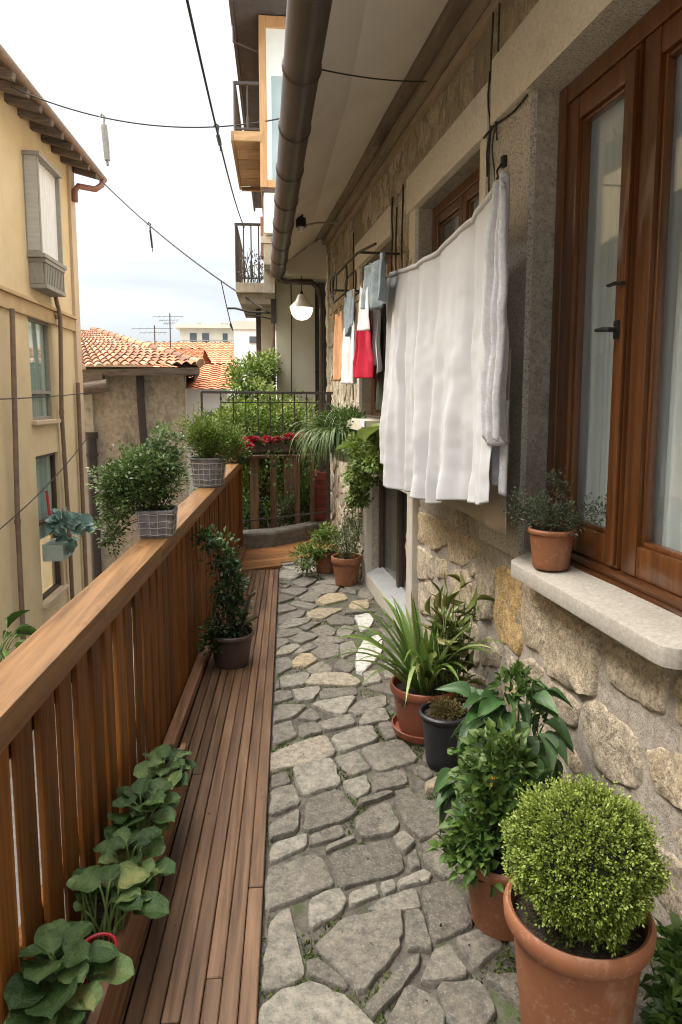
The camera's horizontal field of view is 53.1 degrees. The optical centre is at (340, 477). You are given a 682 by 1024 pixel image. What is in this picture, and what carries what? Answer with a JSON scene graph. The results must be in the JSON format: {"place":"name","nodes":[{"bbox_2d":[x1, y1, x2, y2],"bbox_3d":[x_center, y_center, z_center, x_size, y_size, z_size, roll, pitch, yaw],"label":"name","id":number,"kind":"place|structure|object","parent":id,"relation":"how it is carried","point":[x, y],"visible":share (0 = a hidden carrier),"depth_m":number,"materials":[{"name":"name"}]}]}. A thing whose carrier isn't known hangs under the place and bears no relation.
{"place":"outdoors","nodes":[
{"label":"outdoors","id":0,"kind":"place"},
{"bbox_2d":[10,644,145,927],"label":"alley paving","id":1,"kind":"structure","parent":0,"point":[16,866],"depth_m":7.91,"materials":[{"name":"stone"}]},
{"bbox_2d":[0,0,263,342],"label":"sky","id":2,"kind":"structure","parent":0,"point":[137,61],"materials":[{"name":"white"}]},
{"bbox_2d":[82,348,212,369],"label":"terracotta roof house","id":3,"kind":"structure","parent":0,"point":[200,353],"depth_m":22.65,"materials":[{"name":"orange tile"}]},
{"bbox_2d":[131,325,172,344],"bbox_3d":[-6.492,-4.667,23.519,1.355,1.150,0.403,-1,7,-5],"label":"antenna","id":4,"kind":"object","parent":3,"relation":"on","point":[154,332],"visible":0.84,"depth_m":23.51,"materials":[{"name":"metal"}]},
{"bbox_2d":[153,313,182,348],"bbox_3d":[-5.946,-4.877,23.547,0.996,1.560,0.403,-1,7,-5],"label":"antenna","id":5,"kind":"object","parent":3,"relation":"on","point":[169,322],"visible":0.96,"depth_m":23.51,"materials":[{"name":"metal"}]},
{"bbox_2d":[147,341,233,364],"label":"tiled house","id":6,"kind":"structure","parent":0,"point":[219,352],"depth_m":28.90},
{"bbox_2d":[153,363,240,495],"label":"white house","id":7,"kind":"structure","parent":0,"point":[210,377],"depth_m":16.89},
{"bbox_2d":[174,323,233,342],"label":"cream block","id":8,"kind":"structure","parent":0,"point":[210,333],"depth_m":50.34,"materials":[{"name":"beige paint"}]},
{"bbox_2d":[190,333,196,341],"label":"window","id":9,"kind":"structure","parent":8,"relation":"in","point":[193,336],"depth_m":50.32,"materials":[{"name":"grey glass"}]},
{"bbox_2d":[202,333,208,342],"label":"window","id":10,"kind":"structure","parent":8,"relation":"in","point":[205,336],"depth_m":50.39,"materials":[{"name":"grey glass"}]},
{"bbox_2d":[223,333,227,342],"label":"window","id":11,"kind":"structure","parent":8,"relation":"in","point":[225,337],"depth_m":50.53,"materials":[{"name":"grey glass"}]},
{"bbox_2d":[232,321,276,431],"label":"plain white house","id":12,"kind":"structure","parent":0,"point":[244,337],"depth_m":23.41,"materials":[{"name":"white paint"}]},
{"bbox_2d":[249,336,255,342],"bbox_3d":[-2.894,-4.742,23.426,0.500,0.220,0.038,-1,7,-5],"label":"window","id":13,"kind":"structure","parent":12,"relation":"in","point":[252,339],"depth_m":23.40,"materials":[{"name":"grey glass"}]},
{"bbox_2d":[257,551,669,1023],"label":"stone path","id":14,"kind":"structure","parent":0,"point":[355,960],"depth_m":2.37,"materials":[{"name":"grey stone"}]},
{"bbox_2d":[286,521,342,575],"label":"potted herb","id":15,"kind":"object","parent":14,"relation":"on","point":[320,556],"visible":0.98,"depth_m":6.28,"materials":[{"name":"plant"}]},
{"bbox_2d":[329,505,362,586],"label":"potted herb","id":16,"kind":"object","parent":14,"relation":"on","point":[346,565],"visible":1,"depth_m":5.89,"materials":[{"name":"ceramic"}]},
{"bbox_2d":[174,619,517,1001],"bbox_3d":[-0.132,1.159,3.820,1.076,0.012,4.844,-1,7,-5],"label":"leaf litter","id":17,"kind":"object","parent":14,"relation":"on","point":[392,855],"visible":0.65,"depth_m":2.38,"materials":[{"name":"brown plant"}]},
{"bbox_2d":[259,565,519,1023],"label":"moss","id":18,"kind":"object","parent":14,"relation":"on","point":[511,955],"visible":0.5,"depth_m":2.11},
{"bbox_2d":[321,589,502,744],"bbox_3d":[0.295,0.881,3.208,0.815,0.720,0.860,-1,7,-5],"label":"strap leaf plant","id":19,"kind":"object","parent":14,"relation":"on","point":[412,691],"visible":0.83,"depth_m":3.22,"materials":[{"name":"plant"}]},
{"bbox_2d":[418,695,468,770],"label":"dry potted plant","id":20,"kind":"object","parent":14,"relation":"on","point":[442,719],"visible":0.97,"depth_m":2.95,"materials":[{"name":"black plant"}]},
{"bbox_2d":[415,571,494,704],"bbox_3d":[0.507,0.820,3.223,0.369,0.842,0.304,-4,7,-30],"label":"reedy plant","id":21,"kind":"object","parent":14,"relation":"on","point":[447,675],"visible":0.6,"depth_m":3.19,"materials":[{"name":"green plant"}]},
{"bbox_2d":[425,716,552,940],"bbox_3d":[0.475,1.057,2.085,0.444,0.628,0.362,-2,7,-19],"label":"potted herb","id":22,"kind":"object","parent":14,"relation":"on","point":[474,849],"visible":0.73,"depth_m":2.04,"materials":[{"name":"plant"}]},
{"bbox_2d":[433,658,574,834],"bbox_3d":[0.557,0.984,2.334,0.483,0.716,0.405,1,7,11],"label":"broad leaf plant","id":23,"kind":"object","parent":14,"relation":"on","point":[549,746],"visible":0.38,"depth_m":2.25,"materials":[{"name":"plant"}]},
{"bbox_2d":[498,771,674,1023],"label":"potted topiary","id":24,"kind":"object","parent":14,"relation":"on","point":[580,887],"visible":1,"depth_m":1.54,"materials":[{"name":"plant"}]},
{"bbox_2d":[639,910,681,1023],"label":"corner plant","id":25,"kind":"object","parent":14,"relation":"on","point":[664,992],"visible":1,"depth_m":1.71,"materials":[{"name":"green plant"}]},
{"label":"clothes line","id":26,"kind":"object","parent":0,"visible":0},
{"bbox_2d":[357,284,369,330],"bbox_3d":[0.151,-1.073,4.289,0.048,0.320,0.371,-1,7,-8],"label":"hanging vest","id":27,"kind":"object","parent":26,"relation":"hanging from","point":[363,321],"visible":0.84,"depth_m":4.35,"materials":[{"name":"white fabric"}]},
{"bbox_2d":[353,310,374,377],"bbox_3d":[0.154,-0.923,4.548,0.101,0.535,0.634,-1,7,-9],"label":"hanging dress","id":28,"kind":"object","parent":26,"relation":"hanging from","point":[363,364],"visible":0.68,"depth_m":4.56,"materials":[{"name":"red fabric"}]},
{"bbox_2d":[361,252,386,309],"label":"hanging shorts","id":29,"kind":"object","parent":26,"relation":"hanging from","point":[374,281],"visible":1,"depth_m":3.92,"materials":[{"name":"grey fabric"}]},
{"bbox_2d":[386,264,390,275],"bbox_3d":[0.282,-1.234,4.051,0.026,0.065,0.012,-1,7,-10],"label":"clothes peg","id":30,"kind":"object","parent":26,"relation":"attached to","point":[388,268],"visible":1,"depth_m":4.05,"materials":[{"name":"brown wood"}]},
{"bbox_2d":[397,260,401,270],"bbox_3d":[0.324,-1.181,3.809,0.026,0.065,0.012,-1,7,-10],"label":"clothes peg","id":31,"kind":"object","parent":26,"relation":"attached to","point":[399,264],"visible":0.79,"depth_m":3.80,"materials":[{"name":"brown wood"}]},
{"bbox_2d":[379,188,491,504],"bbox_3d":[0.401,-0.533,3.369,0.141,1.300,1.735,-1,7,-11],"label":"bed sheet","id":32,"kind":"object","parent":26,"relation":"hanging from","point":[435,448],"visible":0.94,"depth_m":3.14,"materials":[{"name":"white fabric"}]},
{"bbox_2d":[481,170,509,445],"bbox_3d":[0.574,-0.604,2.473,0.093,0.980,0.164,-1,7,-5],"label":"towel","id":33,"kind":"object","parent":26,"relation":"hanging from","point":[494,367],"visible":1,"depth_m":2.46,"materials":[{"name":"white fabric"}]},
{"bbox_2d":[491,400,509,495],"bbox_3d":[0.611,-0.117,2.612,0.057,0.360,0.127,-1,7,-5],"label":"hand towel","id":34,"kind":"object","parent":26,"relation":"hanging from","point":[499,456],"visible":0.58,"depth_m":2.57,"materials":[{"name":"white fabric"}]},
{"label":"ground","id":35,"kind":"structure","parent":0,"visible":0},
{"bbox_2d":[0,44,106,777],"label":"apartment building","id":36,"kind":"structure","parent":35,"relation":"on","point":[44,157],"depth_m":9.88,"materials":[{"name":"paint"}]},
{"bbox_2d":[0,393,85,399],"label":"overhead cable","id":37,"kind":"object","parent":36,"relation":"attached to","point":[40,397],"visible":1,"depth_m":9.81,"materials":[{"name":"rubber"}]},
{"bbox_2d":[21,150,66,296],"bbox_3d":[-4.402,-3.701,10.135,0.300,1.860,1.050,-1,7,-5],"label":"window","id":38,"kind":"structure","parent":36,"relation":"in","point":[41,180],"depth_m":9.89,"materials":[{"name":"grey paint"}]},
{"bbox_2d":[28,317,60,424],"bbox_3d":[-4.520,-1.593,10.273,0.194,1.560,1.130,-1,7,-5],"label":"window","id":39,"kind":"structure","parent":36,"relation":"in","point":[37,330],"depth_m":10.45,"materials":[{"name":"grey glass"}]},
{"bbox_2d":[35,452,69,608],"bbox_3d":[-4.523,0.758,10.576,0.194,2.260,1.140,-1,7,-5],"label":"window","id":40,"kind":"structure","parent":36,"relation":"in","point":[45,464],"depth_m":10.69,"materials":[{"name":"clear glass"}]},
{"bbox_2d":[42,491,94,561],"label":"window box plant","id":41,"kind":"object","parent":36,"relation":"on","point":[62,546],"depth_m":10.22,"materials":[{"name":"green plant"}]},
{"bbox_2d":[81,327,203,636],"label":"outbuilding","id":42,"kind":"structure","parent":35,"relation":"on","point":[124,405],"depth_m":13.59,"materials":[{"name":"paint"}]},
{"bbox_2d":[0,436,88,528],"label":"overhead cable","id":43,"kind":"object","parent":42,"relation":"attached to","point":[43,488],"visible":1,"depth_m":9.81,"materials":[{"name":"rubber"}]},
{"bbox_2d":[242,467,282,529],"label":"neighbour terrace","id":44,"kind":"structure","parent":35,"relation":"on","point":[263,505],"depth_m":9.16,"materials":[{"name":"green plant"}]},
{"bbox_2d":[242,491,270,529],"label":"shrub","id":45,"kind":"object","parent":44,"relation":"on","point":[246,516],"visible":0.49,"depth_m":7.79,"materials":[{"name":"green plant"}]},
{"bbox_2d":[193,347,326,527],"bbox_3d":[-0.984,-0.376,8.640,1.873,2.594,1.604,-1,7,-5],"label":"climbing hedge","id":46,"kind":"object","parent":44,"relation":"on","point":[261,379],"visible":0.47,"depth_m":8.36,"materials":[{"name":"green plant"}]},
{"bbox_2d":[277,490,305,526],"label":"shrub","id":47,"kind":"object","parent":44,"relation":"on","point":[286,506],"visible":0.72,"depth_m":8.03,"materials":[{"name":"green plant"}]},
{"bbox_2d":[290,471,326,522],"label":"shrub","id":48,"kind":"object","parent":44,"relation":"on","point":[304,498],"visible":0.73,"depth_m":8.04,"materials":[{"name":"green plant"}]},
{"bbox_2d":[228,0,326,518],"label":"neighbour house","id":49,"kind":"structure","parent":35,"relation":"on","point":[258,33],"depth_m":8.79,"materials":[{"name":"beige paint"}]},
{"bbox_2d":[10,86,278,127],"bbox_3d":[-2.295,-4.305,7.879,3.229,0.577,0.016,1,7,7],"label":"overhead cable","id":50,"kind":"object","parent":49,"relation":"attached to","point":[139,123],"visible":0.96,"depth_m":7.90,"materials":[{"name":"rubber"}]},
{"bbox_2d":[99,113,109,165],"bbox_3d":[-2.763,-3.955,7.981,0.107,0.587,0.070,-1,7,-5],"label":"cable weight","id":51,"kind":"object","parent":50,"relation":"hanging from","point":[104,132],"visible":1,"depth_m":7.96,"materials":[{"name":"grey plastic"}]},
{"bbox_2d":[213,123,221,150],"bbox_3d":[-1.415,-3.908,7.820,0.095,0.307,0.044,-1,7,-5],"label":"cable weight","id":52,"kind":"object","parent":50,"relation":"hanging from","point":[219,135],"visible":0.54,"depth_m":7.81,"materials":[{"name":"black metal"}]},
{"bbox_2d":[186,0,244,227],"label":"overhead cable","id":53,"kind":"object","parent":49,"relation":"attached to","point":[197,45],"visible":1,"depth_m":3.46,"materials":[{"name":"rubber"}]},
{"bbox_2d":[238,248,263,282],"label":"balcony plant","id":54,"kind":"object","parent":49,"relation":"on","point":[254,274],"visible":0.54,"depth_m":9.40,"materials":[{"name":"grey plant"}]},
{"bbox_2d":[228,296,275,322],"bbox_3d":[-1.167,-2.202,8.951,0.629,0.350,0.124,-1,7,-5],"label":"cable bracket","id":55,"kind":"object","parent":49,"relation":"attached to","point":[273,311],"visible":0.89,"depth_m":8.92,"materials":[{"name":"metal"}]},
{"bbox_2d":[100,180,269,312],"bbox_3d":[-2.588,-3.707,10.498,0.022,2.728,4.756,-6,9,-44],"label":"overhead cable","id":56,"kind":"object","parent":55,"relation":"attached to","point":[182,251],"visible":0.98,"depth_m":10.32,"materials":[{"name":"rubber"}]},
{"bbox_2d":[147,222,152,251],"bbox_3d":[-3.080,-3.888,11.008,0.090,0.467,0.032,-1,7,-5],"label":"cable weight","id":57,"kind":"object","parent":56,"relation":"hanging from","point":[150,233],"visible":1,"depth_m":11.00,"materials":[{"name":"black metal"}]},
{"bbox_2d":[221,282,233,330],"bbox_3d":[-1.622,-2.446,9.724,0.173,0.704,0.031,-1,7,-5],"label":"loose wire","id":58,"kind":"object","parent":56,"relation":"hanging from","point":[230,324],"visible":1,"depth_m":9.72,"materials":[{"name":"metal"}]},
{"bbox_2d":[258,15,285,235],"bbox_3d":[-0.699,-4.119,8.856,0.655,2.340,2.220,-1,7,-5],"label":"bay window","id":59,"kind":"structure","parent":49,"relation":"in","point":[271,29],"depth_m":7.73,"materials":[{"name":"white glass"}]},
{"bbox_2d":[258,538,405,1012],"bbox_3d":[1.058,2.997,3.955,4.020,3.550,9.350,-1,7,-5],"label":"terrace base","id":60,"kind":"object","parent":35,"relation":"on","point":[393,553],"depth_m":3.71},
{"bbox_2d":[0,462,245,1023],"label":"wooden fence","id":61,"kind":"object","parent":60,"relation":"on","point":[160,587],"visible":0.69,"depth_m":2.09,"materials":[{"name":"brown wood"}]},
{"bbox_2d":[0,610,36,661],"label":"outside pot plant","id":62,"kind":"object","parent":61,"relation":"on","point":[22,629],"visible":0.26,"depth_m":2.16,"materials":[{"name":"green plant"}]},
{"bbox_2d":[85,420,192,557],"bbox_3d":[-0.927,0.051,3.176,0.488,0.640,0.436,-1,7,-5],"label":"potted plant","id":63,"kind":"object","parent":61,"relation":"on","point":[156,464],"visible":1,"depth_m":3.12,"materials":[{"name":"green plant"}]},
{"bbox_2d":[175,402,252,487],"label":"potted plant","id":64,"kind":"object","parent":61,"relation":"on","point":[207,467],"visible":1,"depth_m":4.93,"materials":[{"name":"green plant"}]},
{"bbox_2d":[215,439,254,464],"bbox_3d":[-1.100,-0.245,6.884,0.454,0.310,0.386,3,7,22],"label":"red flower pot","id":65,"kind":"object","parent":61,"relation":"on","point":[238,458],"visible":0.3,"depth_m":6.86,"materials":[{"name":"plant"}]},
{"bbox_2d":[200,391,332,530],"bbox_3d":[-0.792,-0.141,7.421,1.432,1.599,0.279,-1,7,-5],"label":"iron railing","id":66,"kind":"object","parent":61,"relation":"attached to","point":[328,401],"visible":0.72,"depth_m":7.47,"materials":[{"name":"black metal"}]},
{"bbox_2d":[239,432,321,486],"bbox_3d":[-0.647,-0.204,7.445,0.989,0.601,0.277,-1,7,-5],"label":"red flower trough","id":67,"kind":"object","parent":66,"relation":"attached to","point":[273,446],"visible":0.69,"depth_m":7.40,"materials":[{"name":"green plant"}]},
{"bbox_2d":[178,569,274,747],"bbox_3d":[-0.652,1.221,3.666,0.532,0.001,8.909,-1,7,-4],"label":"deck underlay","id":68,"kind":"object","parent":60,"relation":"on","point":[195,698],"depth_m":3.71,"materials":[{"name":"black wood"}]},
{"bbox_2d":[119,569,278,1023],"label":"wooden deck","id":69,"kind":"structure","parent":68,"relation":"on","point":[199,963],"depth_m":2.36,"materials":[{"name":"brown wood"}]},
{"bbox_2d":[77,743,188,1023],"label":"planter trough","id":70,"kind":"object","parent":69,"relation":"on","point":[110,1004],"visible":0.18,"depth_m":1.88,"materials":[{"name":"wood"}]},
{"bbox_2d":[3,918,134,1023],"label":"broad leaved plant","id":71,"kind":"object","parent":70,"relation":"on","point":[67,955],"visible":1,"depth_m":1.49,"materials":[{"name":"green plant"}]},
{"bbox_2d":[66,865,120,942],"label":"broad leaved plant","id":72,"kind":"object","parent":70,"relation":"on","point":[81,896],"visible":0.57,"depth_m":1.83,"materials":[{"name":"green plant"}]},
{"bbox_2d":[82,932,117,984],"bbox_3d":[-0.618,1.248,1.739,0.099,0.113,0.109,-1,7,-5],"label":"pot","id":73,"kind":"object","parent":70,"relation":"in","point":[109,935],"visible":0.13,"depth_m":1.77,"materials":[{"name":"red plastic"}]},
{"bbox_2d":[73,861,168,942],"bbox_3d":[-0.593,1.158,1.841,0.244,0.215,0.246,-2,7,-20],"label":"broad leaved plant","id":74,"kind":"object","parent":70,"relation":"on","point":[128,880],"visible":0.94,"depth_m":1.82,"materials":[{"name":"green plant"}]},
{"bbox_2d":[93,826,175,891],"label":"broad leaved plant","id":75,"kind":"object","parent":70,"relation":"on","point":[150,842],"visible":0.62,"depth_m":2.01,"materials":[{"name":"green plant"}]},
{"bbox_2d":[100,777,180,864],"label":"broad leaved plant","id":76,"kind":"object","parent":70,"relation":"on","point":[152,793],"visible":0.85,"depth_m":2.19,"materials":[{"name":"green plant"}]},
{"bbox_2d":[133,744,198,808],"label":"broad leaved plant","id":77,"kind":"object","parent":70,"relation":"on","point":[159,757],"visible":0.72,"depth_m":2.44,"materials":[{"name":"green plant"}]},
{"bbox_2d":[190,524,257,668],"bbox_3d":[-0.696,0.694,4.072,0.420,0.862,0.310,-4,8,-31],"label":"potted shrub","id":78,"kind":"object","parent":69,"relation":"on","point":[229,644],"visible":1,"depth_m":4.04,"materials":[{"name":"green plant"}]},
{"bbox_2d":[243,520,326,548],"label":"kerb","id":79,"kind":"structure","parent":60,"relation":"on","point":[268,537],"depth_m":7.50,"materials":[{"name":"concrete"}]},
{"bbox_2d":[245,455,326,528],"bbox_3d":[-0.658,0.200,7.921,0.960,0.970,0.550,-1,7,-5],"label":"timber balustrade","id":80,"kind":"object","parent":79,"relation":"on","point":[254,490],"visible":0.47,"depth_m":7.86,"materials":[{"name":"brown wood"}]},
{"bbox_2d":[314,470,326,520],"bbox_3d":[-0.266,0.211,8.134,0.190,0.580,0.206,-1,7,-5],"label":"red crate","id":81,"kind":"object","parent":79,"relation":"on","point":[320,503],"visible":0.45,"depth_m":8.04,"materials":[{"name":"plastic"}]},
{"bbox_2d":[241,536,336,570],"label":"deck end boards","id":82,"kind":"object","parent":60,"relation":"on","point":[269,558],"visible":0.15,"depth_m":6.96,"materials":[{"name":"brown wood"}]},
{"bbox_2d":[270,0,681,938],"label":"stone house","id":83,"kind":"structure","parent":35,"relation":"on","point":[566,114],"depth_m":2.69,"materials":[{"name":"stone"}]},
{"bbox_2d":[290,276,313,319],"bbox_3d":[-0.450,-2.048,7.791,0.281,0.494,0.281,-1,7,-5],"label":"pendant lamp","id":84,"kind":"object","parent":83,"relation":"hanging from","point":[301,307],"visible":1,"depth_m":7.72,"materials":[{"name":"ceramic"}]},
{"bbox_2d":[296,214,337,231],"bbox_3d":[-0.222,-2.300,6.228,0.096,0.218,0.666,3,7,27],"label":"ceiling spotlight","id":85,"kind":"object","parent":83,"relation":"attached to","point":[301,224],"visible":0.88,"depth_m":5.96,"materials":[{"name":"black metal"}]},
{"bbox_2d":[285,393,366,471],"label":"hanging plant","id":86,"kind":"object","parent":83,"relation":"attached to","point":[332,435],"depth_m":5.70,"materials":[{"name":"plant"}]},
{"bbox_2d":[341,493,363,579],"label":"wall creeper","id":87,"kind":"object","parent":83,"relation":"attached to","point":[351,510],"depth_m":6.21,"materials":[{"name":"green plant"}]},
{"bbox_2d":[334,423,379,451],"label":"leaf plant","id":88,"kind":"object","parent":83,"relation":"attached to","point":[364,434],"visible":0.56,"depth_m":4.92,"materials":[{"name":"green plant"}]},
{"bbox_2d":[339,430,383,508],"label":"trailing plant","id":89,"kind":"object","parent":83,"relation":"on","point":[364,465],"visible":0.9,"depth_m":5.12,"materials":[{"name":"green plant"}]},
{"bbox_2d":[361,419,364,427],"bbox_3d":[0.159,-0.403,5.029,0.010,0.062,0.130,-1,7,-10],"label":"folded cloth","id":90,"kind":"object","parent":83,"relation":"on","point":[363,423],"visible":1,"depth_m":4.98,"materials":[{"name":"white fabric"}]},
{"bbox_2d":[329,242,399,315],"bbox_3d":[0.139,-1.477,5.173,0.366,0.254,2.000,-1,7,-10],"label":"drying rack","id":91,"kind":"object","parent":83,"relation":"attached to","point":[334,276],"visible":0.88,"depth_m":5.11,"materials":[{"name":"metal"}]},
{"bbox_2d":[341,321,356,384],"bbox_3d":[0.070,-0.953,5.136,0.086,0.510,0.551,-1,7,-9],"label":"hanging shirt","id":92,"kind":"object","parent":91,"relation":"hanging from","point":[347,360],"visible":0.71,"depth_m":5.17,"materials":[{"name":"white fabric"}]},
{"bbox_2d":[344,289,355,336],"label":"hanging shorts","id":93,"kind":"object","parent":91,"relation":"hanging from","point":[349,310],"visible":1,"depth_m":5.01,"materials":[{"name":"grey fabric"}]},
{"bbox_2d":[372,307,382,373],"bbox_3d":[0.228,-0.901,4.330,0.055,0.490,0.175,-1,7,-10],"label":"hanging vest","id":94,"kind":"object","parent":91,"relation":"hanging from","point":[376,348],"visible":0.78,"depth_m":4.29,"materials":[{"name":"white fabric"}]},
{"bbox_2d":[346,255,392,429],"bbox_3d":[0.249,-1.093,5.511,0.350,1.394,1.179,-1,7,-10],"label":"window","id":95,"kind":"structure","parent":83,"relation":"in","point":[356,425],"depth_m":5.54,"materials":[{"name":"brown glass"}]},
{"bbox_2d":[322,69,426,81],"bbox_3d":[0.176,-1.977,3.356,0.746,0.174,0.007,-6,9,-42],"label":"overhead cable","id":96,"kind":"object","parent":83,"relation":"attached to","point":[371,77],"visible":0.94,"depth_m":3.33,"materials":[{"name":"rubber"}]},
{"bbox_2d":[376,304,385,411],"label":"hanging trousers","id":97,"kind":"object","parent":83,"relation":"hanging from","point":[380,387],"visible":0.51,"depth_m":4.42,"materials":[{"name":"grey fabric"}]},
{"bbox_2d":[363,472,419,629],"bbox_3d":[0.416,0.496,5.208,0.184,1.075,1.565,-1,7,-10],"label":"basement window","id":98,"kind":"structure","parent":83,"relation":"in","point":[379,582],"depth_m":5.20,"materials":[{"name":"beige paint"}]},
{"bbox_2d":[432,167,479,252],"bbox_3d":[0.747,-0.916,3.841,0.163,1.428,1.098,-1,7,-10],"label":"window","id":99,"kind":"structure","parent":83,"relation":"in","point":[462,202],"depth_m":3.89,"materials":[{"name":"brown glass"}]},
{"bbox_2d":[439,349,510,534],"bbox_3d":[0.585,-0.195,3.257,0.032,0.749,1.090,-1,7,-10],"label":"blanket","id":100,"kind":"object","parent":83,"relation":"hanging from","point":[490,514],"visible":0.14,"depth_m":2.89,"materials":[{"name":"beige fabric"}]},
{"bbox_2d":[502,466,606,570],"bbox_3d":[0.801,0.145,2.523,0.384,0.375,0.292,-1,7,-5],"label":"potted thyme","id":101,"kind":"object","parent":83,"relation":"on","point":[551,546],"visible":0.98,"depth_m":2.48,"materials":[{"name":"plant"}]},
{"bbox_2d":[511,0,681,669],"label":"window","id":102,"kind":"structure","parent":83,"relation":"in","point":[615,417],"depth_m":2.27,"materials":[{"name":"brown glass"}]},
{"bbox_3d":[-0.012,-1.342,5.530,0.026,0.065,0.014,-1,7,-5],"label":"clothes peg","id":103,"kind":"object","parent":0,"visible":0},
{"bbox_2d":[333,311,343,381],"bbox_3d":[-0.018,-1.086,5.686,0.068,0.550,0.536,-1,7,-9],"label":"hanging shirt","id":104,"kind":"object","parent":103,"relation":"hanging from","point":[337,347],"visible":0.91,"depth_m":5.72,"materials":[{"name":"orange fabric"}]}
]}

